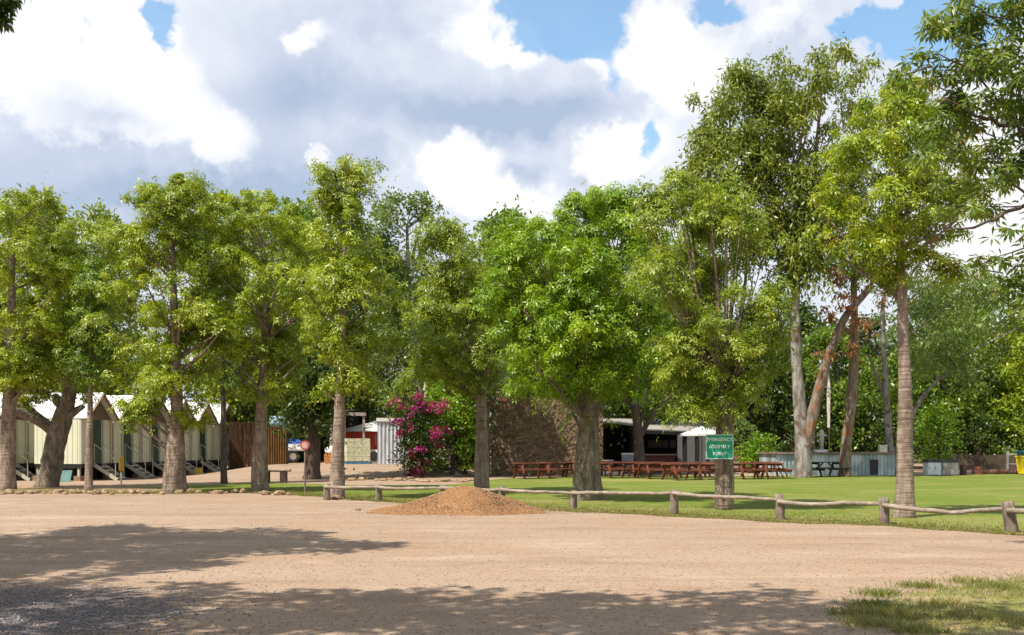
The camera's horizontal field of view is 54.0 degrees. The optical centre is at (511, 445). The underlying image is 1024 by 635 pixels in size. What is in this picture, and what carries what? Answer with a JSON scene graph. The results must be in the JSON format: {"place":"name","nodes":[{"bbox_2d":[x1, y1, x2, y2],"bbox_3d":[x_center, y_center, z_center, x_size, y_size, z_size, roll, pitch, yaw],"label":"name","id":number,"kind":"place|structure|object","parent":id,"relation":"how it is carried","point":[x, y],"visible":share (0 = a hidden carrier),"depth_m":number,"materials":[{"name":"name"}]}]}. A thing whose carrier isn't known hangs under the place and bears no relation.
{"place":"outdoors","nodes":[
{"label":"outdoors","id":0,"kind":"place"},
{"bbox_2d":[0,576,325,634],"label":"gravel","id":1,"kind":"structure","parent":0,"point":[53,604],"depth_m":9.46,"materials":[{"name":"grey gravel"}]},
{"bbox_2d":[0,449,1023,634],"bbox_3d":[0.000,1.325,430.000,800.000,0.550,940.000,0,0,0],"label":"ground","id":2,"kind":"structure","parent":0,"point":[422,530],"depth_m":13.48,"materials":[{"name":"beige gravel"}]},
{"bbox_2d":[0,0,30,34],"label":"shade tree","id":3,"kind":"object","parent":2,"relation":"on","point":[7,7],"visible":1,"depth_m":14.99,"materials":[{"name":"green plant"}]},
{"bbox_2d":[0,394,35,480],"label":"gabled cabin","id":4,"kind":"object","parent":2,"relation":"on","point":[21,445],"visible":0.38,"depth_m":46.42,"materials":[{"name":"beige paint"}]},
{"bbox_2d":[16,395,40,478],"bbox_3d":[-23.045,-0.396,48.331,3.741,4.090,2.580,0,0,10],"label":"gabled cabin","id":5,"kind":"object","parent":2,"relation":"on","point":[30,446],"visible":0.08,"depth_m":47.32,"materials":[{"name":"beige paint"}]},
{"bbox_2d":[0,171,114,394],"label":"background tree","id":6,"kind":"object","parent":2,"relation":"on","point":[54,220],"visible":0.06,"depth_m":59.22,"materials":[{"name":"green plant"}]},
{"bbox_2d":[60,470,72,481],"bbox_3d":[-19.652,1.331,43.678,1.015,0.502,0.211,0,0,3],"label":"teal board","id":7,"kind":"object","parent":2,"relation":"on","point":[66,475],"visible":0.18,"depth_m":43.65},
{"bbox_2d":[32,392,125,480],"bbox_3d":[-19.732,-0.396,46.331,3.741,4.090,2.580,0,0,10],"label":"gabled cabin","id":8,"kind":"object","parent":2,"relation":"on","point":[75,450],"visible":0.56,"depth_m":45.76,"materials":[{"name":"white metal"}]},
{"bbox_2d":[93,420,101,463],"bbox_3d":[-19.095,-0.160,46.288,0.100,2.000,0.600,0,0,10],"label":"door","id":9,"kind":"structure","parent":8,"relation":"in","point":[96,423],"depth_m":46.30,"materials":[{"name":"green paint"}]},
{"bbox_2d":[46,197,179,397],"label":"background tree","id":10,"kind":"object","parent":2,"relation":"on","point":[100,213],"visible":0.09,"depth_m":61.53,"materials":[{"name":"green plant"}]},
{"bbox_2d":[97,395,154,478],"bbox_3d":[-19.295,-0.396,48.853,3.741,4.090,2.580,0,0,10],"label":"gabled cabin","id":11,"kind":"object","parent":2,"relation":"on","point":[127,446],"visible":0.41,"depth_m":48.59,"materials":[{"name":"beige paint"}]},
{"bbox_2d":[124,422,131,462],"bbox_3d":[-18.658,-0.160,48.810,0.100,2.000,0.600,0,0,10],"label":"door","id":12,"kind":"structure","parent":11,"relation":"in","point":[127,437],"depth_m":48.78,"materials":[{"name":"green paint"}]},
{"bbox_2d":[127,398,169,476],"bbox_3d":[-18.858,-0.396,51.375,3.741,4.090,2.580,0,0,10],"label":"gabled cabin","id":13,"kind":"object","parent":2,"relation":"on","point":[155,452],"visible":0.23,"depth_m":51.26,"materials":[{"name":"beige paint"}]},
{"bbox_2d":[151,423,157,461],"bbox_3d":[-18.252,-0.160,51.342,0.045,2.000,0.600,0,0,10],"label":"door","id":14,"kind":"structure","parent":13,"relation":"in","point":[155,450],"depth_m":51.26,"materials":[{"name":"green paint"}]},
{"bbox_2d":[154,400,204,475],"bbox_3d":[-18.420,-0.396,53.898,3.741,4.090,2.580,0,0,10],"label":"gabled cabin","id":15,"kind":"object","parent":2,"relation":"on","point":[187,441],"visible":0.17,"depth_m":54.14,"materials":[{"name":"beige paint"}]},
{"bbox_2d":[188,402,219,473],"bbox_3d":[-17.983,-0.396,56.420,3.741,4.090,2.580,0,0,10],"label":"gabled cabin","id":16,"kind":"object","parent":2,"relation":"on","point":[201,445],"visible":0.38,"depth_m":56.35,"materials":[{"name":"beige paint"}]},
{"bbox_2d":[200,425,205,459],"bbox_3d":[-17.355,-0.160,56.385,0.100,2.000,0.600,0,0,10],"label":"door","id":17,"kind":"structure","parent":16,"relation":"in","point":[202,436],"depth_m":56.36,"materials":[{"name":"green paint"}]},
{"bbox_2d":[201,404,235,472],"bbox_3d":[-17.546,-0.400,58.943,3.741,4.090,2.580,0,0,10],"label":"gabled cabin","id":18,"kind":"object","parent":2,"relation":"on","point":[216,437],"visible":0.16,"depth_m":58.39,"materials":[{"name":"beige paint"}]},
{"bbox_2d":[178,264,259,483],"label":"slender tree","id":19,"kind":"object","parent":2,"relation":"on","point":[231,375],"visible":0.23,"depth_m":41.90,"materials":[{"name":"green plant"}]},
{"bbox_2d":[150,186,325,459],"bbox_3d":[-16.867,-7.093,61.780,11.468,17.692,10.495,0,0,-44],"label":"background tree","id":20,"kind":"object","parent":2,"relation":"on","point":[233,401],"visible":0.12,"depth_m":60.76,"materials":[{"name":"green plant"}]},
{"bbox_2d":[229,421,254,469],"bbox_3d":[-15.319,0.016,57.546,1.785,2.843,0.209,0,0,0],"label":"brushwood screen","id":21,"kind":"object","parent":2,"relation":"on","point":[243,445],"visible":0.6,"depth_m":57.48,"materials":[{"name":"brown plant"}]},
{"bbox_2d":[227,393,268,461],"bbox_3d":[-15.512,-1.010,60.017,3.325,5.135,3.236,0,0,23],"label":"shrub","id":22,"kind":"object","parent":2,"relation":"on","point":[245,411],"visible":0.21,"depth_m":59.50,"materials":[{"name":"green plant"}]},
{"bbox_2d":[228,444,303,462],"bbox_3d":[-14.422,0.188,60.500,4.850,1.716,1.760,0,0,0],"label":"pickup truck","id":23,"kind":"object","parent":2,"relation":"on","point":[293,457],"visible":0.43,"depth_m":59.68,"materials":[{"name":"white metal"}]},
{"bbox_2d":[267,426,287,464],"bbox_3d":[-13.163,0.050,56.053,1.314,2.300,0.175,0,0,0],"label":"rusty fence","id":24,"kind":"object","parent":2,"relation":"on","point":[278,454],"visible":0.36,"depth_m":56.01,"materials":[{"name":"metal"}]},
{"bbox_2d":[268,469,291,482],"bbox_3d":[-10.095,1.332,42.998,1.242,0.636,0.398,0,0,0],"label":"log bench","id":25,"kind":"object","parent":2,"relation":"on","point":[283,475],"visible":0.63,"depth_m":42.84,"materials":[{"name":"brown wood"}]},
{"bbox_2d":[244,191,366,462],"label":"background tree","id":26,"kind":"object","parent":2,"relation":"on","point":[306,213],"visible":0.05,"depth_m":65.33,"materials":[{"name":"green plant"}]},
{"bbox_2d":[251,250,390,479],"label":"shade tree","id":27,"kind":"object","parent":2,"relation":"on","point":[312,423],"visible":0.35,"depth_m":46.48,"materials":[{"name":"green plant"}]},
{"bbox_2d":[285,409,365,462],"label":"carport","id":28,"kind":"object","parent":2,"relation":"on","point":[355,421],"visible":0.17,"depth_m":65.12,"materials":[{"name":"metal"}]},
{"bbox_2d":[281,153,409,498],"bbox_3d":[-5.008,-3.517,29.857,3.652,10.555,3.585,0,0,23],"label":"boab tree","id":29,"kind":"object","parent":2,"relation":"on","point":[335,284],"visible":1,"depth_m":29.76,"materials":[{"name":"green plant"}]},
{"bbox_2d":[344,438,369,463],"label":"wrapped cartons","id":30,"kind":"object","parent":2,"relation":"on","point":[356,455],"visible":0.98,"depth_m":56.00,"materials":[{"name":"beige plastic"}]},
{"bbox_2d":[306,221,411,440],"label":"background tree","id":31,"kind":"object","parent":2,"relation":"on","point":[372,410],"visible":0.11,"depth_m":68.13,"materials":[{"name":"green plant"}]},
{"bbox_2d":[346,421,417,461],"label":"red shed","id":32,"kind":"structure","parent":2,"relation":"on","point":[357,431],"depth_m":64.00,"materials":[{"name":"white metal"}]},
{"bbox_2d":[376,418,409,464],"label":"corrugated shed","id":33,"kind":"structure","parent":2,"relation":"on","point":[386,445],"depth_m":54.99,"materials":[{"name":"metal"}]},
{"bbox_2d":[349,186,450,463],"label":"grey leaved tree","id":34,"kind":"object","parent":2,"relation":"on","point":[384,214],"visible":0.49,"depth_m":51.18,"materials":[{"name":"green plant"}]},
{"bbox_2d":[362,247,441,430],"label":"background tree","id":35,"kind":"object","parent":2,"relation":"on","point":[383,396],"visible":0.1,"depth_m":64.96,"materials":[{"name":"green plant"}]},
{"bbox_2d":[380,388,455,476],"bbox_3d":[-4.609,-0.559,48.816,3.623,4.438,3.170,0,0,-15],"label":"bougainvillea","id":36,"kind":"object","parent":2,"relation":"on","point":[414,446],"visible":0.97,"depth_m":48.23,"materials":[{"name":"pink plant"}]},
{"bbox_2d":[393,250,484,465],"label":"background tree","id":37,"kind":"object","parent":2,"relation":"on","point":[429,385],"visible":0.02,"depth_m":59.04,"materials":[{"name":"green plant"}]},
{"bbox_2d":[415,368,494,474],"bbox_3d":[-2.951,-1.313,50.575,4.584,5.911,3.926,0,0,26],"label":"green vine","id":38,"kind":"object","parent":2,"relation":"on","point":[459,411],"visible":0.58,"depth_m":49.94,"materials":[{"name":"green plant"}]},
{"bbox_2d":[438,391,503,473],"bbox_3d":[-2.205,-0.842,52.572,3.577,5.005,3.025,0,0,0],"label":"green vine","id":39,"kind":"object","parent":2,"relation":"on","point":[462,463],"visible":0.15,"depth_m":52.09,"materials":[{"name":"green plant"}]},
{"bbox_2d":[335,485,617,518],"bbox_3d":[-1.109,1.354,23.760,8.326,0.792,5.024,0,0,0],"label":"gravel mound","id":40,"kind":"object","parent":2,"relation":"on","point":[465,500],"visible":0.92,"depth_m":23.57,"materials":[{"name":"brown gravel"}]},
{"bbox_2d":[440,290,544,477],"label":"shade tree","id":41,"kind":"object","parent":2,"relation":"on","point":[489,400],"visible":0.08,"depth_m":49.84,"materials":[{"name":"green plant"}]},
{"bbox_2d":[442,193,548,463],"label":"background tree","id":42,"kind":"object","parent":2,"relation":"on","point":[492,221],"visible":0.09,"depth_m":57.18,"materials":[{"name":"green plant"}]},
{"bbox_2d":[8,507,1002,634],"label":"fallen leaves","id":43,"kind":"object","parent":2,"relation":"on","point":[212,625],"visible":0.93,"depth_m":10.41,"materials":[{"name":"brown plant"}]},
{"bbox_2d":[31,308,1023,459],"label":"treeline","id":44,"kind":"object","parent":2,"relation":"on","point":[292,436],"depth_m":91.13,"materials":[{"name":"green plant"}]},
{"bbox_2d":[491,383,602,475],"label":"stone wall","id":45,"kind":"structure","parent":2,"relation":"on","point":[527,437],"depth_m":52.60,"materials":[{"name":"brown stone"}]},
{"bbox_2d":[521,220,636,397],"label":"background tree","id":46,"kind":"object","parent":2,"relation":"on","point":[580,221],"visible":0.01,"depth_m":63.60,"materials":[{"name":"green plant"}]},
{"bbox_2d":[579,242,692,468],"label":"background tree","id":47,"kind":"object","parent":2,"relation":"on","point":[627,413],"visible":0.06,"depth_m":63.66,"materials":[{"name":"green plant"}]},
{"bbox_2d":[610,344,676,474],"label":"shade tree","id":48,"kind":"object","parent":2,"relation":"on","point":[639,430],"visible":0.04,"depth_m":53.79,"materials":[{"name":"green plant"}]},
{"bbox_2d":[603,415,740,474],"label":"open bar","id":49,"kind":"object","parent":2,"relation":"on","point":[673,445],"visible":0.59,"depth_m":66.90,"materials":[{"name":"metal"}]},
{"bbox_2d":[621,453,633,473],"bbox_3d":[6.473,1.005,56.200,0.660,1.150,0.560,0,0,0],"label":"chest cooler","id":50,"kind":"object","parent":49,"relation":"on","point":[627,456],"visible":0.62,"depth_m":55.95,"materials":[{"name":"white paint"}]},
{"bbox_2d":[323,484,1023,532],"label":"log rail fence","id":51,"kind":"object","parent":2,"relation":"on","point":[1009,510],"visible":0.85,"depth_m":21.57,"materials":[{"name":"brown wood"}]},
{"bbox_2d":[628,230,751,420],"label":"background tree","id":52,"kind":"object","parent":2,"relation":"on","point":[683,246],"visible":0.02,"depth_m":78.84,"materials":[{"name":"green plant"}]},
{"bbox_2d":[733,417,758,455],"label":"shrub","id":53,"kind":"object","parent":2,"relation":"on","point":[742,435],"visible":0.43,"depth_m":60.82,"materials":[{"name":"green plant"}]},
{"bbox_2d":[734,430,780,472],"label":"shrub","id":54,"kind":"object","parent":2,"relation":"on","point":[756,447],"visible":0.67,"depth_m":57.47,"materials":[{"name":"green plant"}]},
{"bbox_2d":[693,314,822,454],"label":"background tree","id":55,"kind":"object","parent":2,"relation":"on","point":[781,403],"visible":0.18,"depth_m":64.79,"materials":[{"name":"green plant"}]},
{"bbox_2d":[737,293,842,451],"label":"background tree","id":56,"kind":"object","parent":2,"relation":"on","point":[806,314],"visible":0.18,"depth_m":69.01,"materials":[{"name":"green plant"}]},
{"bbox_2d":[762,400,819,451],"bbox_3d":[17.768,-0.655,63.743,3.770,4.850,3.687,0,0,-32],"label":"shrub","id":57,"kind":"object","parent":2,"relation":"on","point":[785,446],"visible":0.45,"depth_m":63.87,"materials":[{"name":"green plant"}]},
{"bbox_2d":[758,452,896,475],"bbox_3d":[17.136,1.015,54.945,6.499,1.270,3.790,0,0,0],"label":"raised stage","id":58,"kind":"object","parent":2,"relation":"on","point":[872,463],"visible":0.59,"depth_m":53.20,"materials":[{"name":"grey metal"}]},
{"bbox_2d":[813,429,827,451],"bbox_3d":[17.038,-0.248,55.500,0.750,1.256,0.400,0,0,0],"label":"cross shaped post","id":59,"kind":"object","parent":58,"relation":"on","point":[821,435],"visible":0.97,"depth_m":55.40,"materials":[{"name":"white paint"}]},
{"bbox_2d":[776,318,890,451],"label":"background tree","id":60,"kind":"object","parent":2,"relation":"on","point":[820,336],"visible":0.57,"depth_m":65.22,"materials":[{"name":"green plant"}]},
{"bbox_2d":[812,391,858,451],"bbox_3d":[20.674,-0.932,65.226,3.996,5.384,4.028,0,0,-44],"label":"shrub","id":61,"kind":"object","parent":2,"relation":"on","point":[821,418],"visible":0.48,"depth_m":64.66,"materials":[{"name":"green plant"}]},
{"bbox_2d":[852,400,893,451],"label":"shrub","id":62,"kind":"object","parent":2,"relation":"on","point":[862,447],"visible":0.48,"depth_m":64.46,"materials":[{"name":"green plant"}]},
{"bbox_2d":[831,309,929,456],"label":"background tree","id":63,"kind":"object","parent":2,"relation":"on","point":[876,350],"visible":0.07,"depth_m":71.79,"materials":[{"name":"green plant"}]},
{"bbox_2d":[867,410,924,463],"bbox_3d":[24.655,-0.270,64.059,3.352,4.056,3.718,0,0,35],"label":"shrub","id":64,"kind":"object","parent":2,"relation":"on","point":[895,434],"visible":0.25,"depth_m":63.86,"materials":[{"name":"green plant"}]},
{"bbox_2d":[823,569,1023,634],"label":"verge","id":65,"kind":"structure","parent":2,"relation":"on","point":[1001,602],"depth_m":9.98,"materials":[{"name":"green plant"}]},
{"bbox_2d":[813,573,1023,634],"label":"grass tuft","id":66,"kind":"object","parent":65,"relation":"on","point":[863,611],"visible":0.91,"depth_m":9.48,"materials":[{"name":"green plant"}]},
{"bbox_2d":[874,284,1007,461],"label":"background tree","id":67,"kind":"object","parent":2,"relation":"on","point":[958,403],"visible":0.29,"depth_m":67.08,"materials":[{"name":"green plant"}]},
{"bbox_2d":[859,263,1023,473],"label":"eucalyptus tree","id":68,"kind":"object","parent":2,"relation":"on","point":[927,310],"visible":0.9,"depth_m":55.09,"materials":[{"name":"green plant"}]},
{"bbox_2d":[913,397,971,464],"bbox_3d":[25.310,-0.572,60.062,3.621,4.666,3.198,0,0,0],"label":"shrub","id":69,"kind":"object","parent":2,"relation":"on","point":[933,419],"visible":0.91,"depth_m":59.65,"materials":[{"name":"green plant"}]},
{"bbox_2d":[872,0,1023,338],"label":"mango tree","id":70,"kind":"object","parent":2,"relation":"on","point":[946,26],"visible":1,"depth_m":13.21,"materials":[{"name":"green plant"}]},
{"bbox_2d":[927,272,1023,467],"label":"background tree","id":71,"kind":"object","parent":2,"relation":"on","point":[1000,385],"visible":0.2,"depth_m":70.12,"materials":[{"name":"green plant"}]},
{"bbox_2d":[943,411,1008,466],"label":"shrub","id":72,"kind":"object","parent":2,"relation":"on","point":[979,432],"visible":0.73,"depth_m":65.54,"materials":[{"name":"green plant"}]},
{"bbox_2d":[953,454,1016,469],"bbox_3d":[31.666,1.125,63.075,8.271,1.150,0.170,0,0,0],"label":"paling fence","id":73,"kind":"object","parent":2,"relation":"on","point":[998,462],"visible":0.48,"depth_m":63.00,"materials":[{"name":"brown wood"}]},
{"bbox_2d":[978,268,1023,450],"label":"background tree","id":74,"kind":"object","parent":2,"relation":"on","point":[1008,368],"visible":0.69,"depth_m":66.38,"materials":[{"name":"green plant"}]},
{"bbox_2d":[984,404,1023,464],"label":"shrub","id":75,"kind":"object","parent":2,"relation":"on","point":[1017,444],"visible":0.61,"depth_m":65.84,"materials":[{"name":"green plant"}]},
{"bbox_2d":[0,0,1023,446],"label":"sky","id":76,"kind":"structure","parent":0,"point":[475,105],"materials":[{"name":"white"}]},
{"bbox_2d":[0,474,1023,535],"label":"lawn","id":77,"kind":"structure","parent":0,"point":[960,492],"depth_m":34.65,"materials":[{"name":"green plant"}]},
{"bbox_2d":[0,185,92,489],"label":"boab tree","id":78,"kind":"object","parent":77,"relation":"on","point":[17,359],"visible":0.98,"depth_m":36.13,"materials":[{"name":"green plant"}]},
{"bbox_2d":[0,211,153,486],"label":"branching tree","id":79,"kind":"object","parent":77,"relation":"on","point":[56,428],"visible":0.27,"depth_m":38.20,"materials":[{"name":"green plant"}]},
{"bbox_2d":[50,257,128,489],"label":"young boab tree","id":80,"kind":"object","parent":77,"relation":"on","point":[86,368],"visible":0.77,"depth_m":35.58,"materials":[{"name":"green plant"}]},
{"bbox_2d":[79,169,264,493],"bbox_3d":[-11.167,-3.846,33.469,5.787,11.239,4.850,0,0,39],"label":"boab tree","id":81,"kind":"object","parent":77,"relation":"on","point":[177,198],"visible":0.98,"depth_m":33.38,"materials":[{"name":"green plant"}]},
{"bbox_2d":[185,187,336,490],"bbox_3d":[-8.531,-3.641,35.042,4.756,10.816,5.411,0,0,44],"label":"boab tree","id":82,"kind":"object","parent":77,"relation":"on","point":[273,345],"visible":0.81,"depth_m":34.63,"materials":[{"name":"green plant"}]},
{"bbox_2d":[300,441,308,494],"bbox_3d":[-6.593,0.775,31.988,0.300,1.850,0.083,0,0,0],"label":"round sign","id":83,"kind":"object","parent":77,"relation":"on","point":[304,445],"visible":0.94,"depth_m":31.98,"materials":[{"name":"metal"}]},
{"bbox_2d":[380,209,523,491],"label":"boab tree","id":84,"kind":"object","parent":77,"relation":"on","point":[448,286],"visible":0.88,"depth_m":32.96,"materials":[{"name":"green plant"}]},
{"bbox_2d":[506,463,556,478],"bbox_3d":[0.947,1.235,48.200,1.900,0.790,1.680,0,0,-25],"label":"picnic table","id":85,"kind":"object","parent":77,"relation":"on","point":[524,470],"visible":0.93,"depth_m":48.02,"materials":[{"name":"red wood"}]},
{"bbox_2d":[535,462,573,476],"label":"picnic table","id":86,"kind":"object","parent":77,"relation":"on","point":[566,468],"visible":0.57,"depth_m":50.08,"materials":[{"name":"red wood"}]},
{"bbox_2d":[448,175,686,500],"bbox_3d":[1.828,-3.062,29.365,6.727,9.653,6.371,0,0,41],"label":"boab tree","id":87,"kind":"object","parent":77,"relation":"on","point":[591,357],"visible":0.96,"depth_m":28.45,"materials":[{"name":"plant"}]},
{"bbox_2d":[600,461,635,475],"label":"picnic table","id":88,"kind":"object","parent":77,"relation":"on","point":[604,466],"visible":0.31,"depth_m":52.05,"materials":[{"name":"red wood"}]},
{"bbox_2d":[600,462,637,477],"bbox_3d":[5.148,1.235,49.200,1.900,0.790,1.680,0,0,-23],"label":"picnic table","id":89,"kind":"object","parent":77,"relation":"on","point":[610,469],"visible":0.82,"depth_m":49.05,"materials":[{"name":"red wood"}]},
{"bbox_2d":[628,462,666,476],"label":"picnic table","id":90,"kind":"object","parent":77,"relation":"on","point":[653,467],"visible":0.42,"depth_m":50.66,"materials":[{"name":"red wood"}]},
{"bbox_2d":[631,463,681,478],"bbox_3d":[6.908,1.235,48.200,1.900,0.790,1.680,0,0,-20],"label":"picnic table","id":91,"kind":"object","parent":77,"relation":"on","point":[647,470],"visible":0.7,"depth_m":47.86,"materials":[{"name":"red wood"}]},
{"bbox_2d":[654,463,709,480],"bbox_3d":[7.813,1.235,46.200,1.900,0.790,1.680,0,0,-25],"label":"picnic table","id":92,"kind":"object","parent":77,"relation":"on","point":[675,471],"visible":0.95,"depth_m":46.10,"materials":[{"name":"red wood"}]},
{"bbox_2d":[666,462,712,477],"bbox_3d":[8.731,1.235,49.900,1.900,0.790,1.680,0,0,-16],"label":"picnic table","id":93,"kind":"object","parent":77,"relation":"on","point":[694,475],"visible":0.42,"depth_m":49.56,"materials":[{"name":"red wood"}]},
{"bbox_2d":[680,426,715,467],"bbox_3d":[10.700,0.260,56.600,2.312,2.680,2.312,0,0,0],"label":"white umbrella","id":94,"kind":"object","parent":77,"relation":"on","point":[697,432],"visible":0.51,"depth_m":55.90,"materials":[{"name":"fabric"}]},
{"bbox_2d":[690,463,714,479],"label":"picnic table","id":95,"kind":"object","parent":77,"relation":"on","point":[708,465],"visible":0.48,"depth_m":46.42,"materials":[{"name":"red wood"}]},
{"bbox_2d":[610,164,814,509],"bbox_3d":[5.068,-2.608,24.951,4.809,8.736,4.355,0,0,19],"label":"boab tree","id":96,"kind":"object","parent":77,"relation":"on","point":[716,373],"visible":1,"depth_m":24.59,"materials":[{"name":"green plant"}]},
{"bbox_2d":[706,435,732,458],"bbox_3d":[5.087,0.036,24.623,0.670,0.600,0.017,0,0,0],"label":"assembly sign","id":97,"kind":"object","parent":96,"relation":"attached to","point":[716,448],"visible":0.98,"depth_m":24.62,"materials":[{"name":"green metal"}]},
{"bbox_2d":[734,463,773,479],"bbox_3d":[11.230,1.235,47.600,1.900,0.790,1.680,0,0,-19],"label":"picnic table","id":98,"kind":"object","parent":77,"relation":"on","point":[742,470],"visible":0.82,"depth_m":47.34,"materials":[{"name":"red wood"}]},
{"bbox_2d":[752,462,793,478],"bbox_3d":[12.606,1.235,48.600,1.680,0.790,1.900,0,0,5],"label":"picnic table","id":99,"kind":"object","parent":77,"relation":"on","point":[782,469],"visible":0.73,"depth_m":47.97,"materials":[{"name":"red wood"}]},
{"bbox_2d":[669,32,892,477],"bbox_3d":[12.966,-9.135,49.538,11.372,21.786,8.416,0,0,0],"label":"eucalyptus tree","id":100,"kind":"object","parent":77,"relation":"on","point":[767,156],"visible":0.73,"depth_m":48.74,"materials":[{"name":"green plant"}]},
{"bbox_2d":[812,462,851,476],"bbox_3d":[15.981,1.235,51.200,1.900,0.790,1.680,0,0,-17],"label":"picnic table","id":101,"kind":"object","parent":77,"relation":"on","point":[820,469],"visible":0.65,"depth_m":50.83,"materials":[{"name":"black wood"}]},
{"bbox_2d":[814,219,878,476],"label":"eucalyptus tree","id":102,"kind":"object","parent":77,"relation":"on","point":[849,417],"visible":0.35,"depth_m":50.79,"materials":[{"name":"green plant"}]},
{"bbox_2d":[802,74,1000,517],"bbox_3d":[8.567,-3.223,22.149,4.014,9.955,3.794,0,0,-29],"label":"boab tree","id":103,"kind":"object","parent":77,"relation":"on","point":[889,229],"visible":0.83,"depth_m":21.90,"materials":[{"name":"green plant"}]},
{"bbox_2d":[922,459,941,474],"bbox_3d":[22.290,1.155,53.300,0.780,0.830,0.680,0,0,0],"label":"storage cabinet","id":104,"kind":"object","parent":77,"relation":"on","point":[931,466],"visible":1,"depth_m":52.98,"materials":[{"name":"grey metal"}]},
{"bbox_2d":[941,459,958,474],"bbox_3d":[23.129,1.155,53.300,0.920,0.830,0.680,0,0,0],"label":"storage cabinet","id":105,"kind":"object","parent":77,"relation":"on","point":[949,466],"visible":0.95,"depth_m":52.98,"materials":[{"name":"grey metal"}]},
{"bbox_2d":[971,469,1016,473],"bbox_3d":[27.761,1.481,56.017,4.206,0.268,0.272,0,0,0],"label":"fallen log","id":106,"kind":"object","parent":77,"relation":"on","point":[991,471],"visible":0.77,"depth_m":55.92,"materials":[{"name":"brown wood"}]},
{"bbox_2d":[1015,456,1023,473],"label":"yellow bin","id":107,"kind":"object","parent":77,"relation":"on","point":[1020,463],"visible":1,"depth_m":54.69,"materials":[{"name":"plastic"}]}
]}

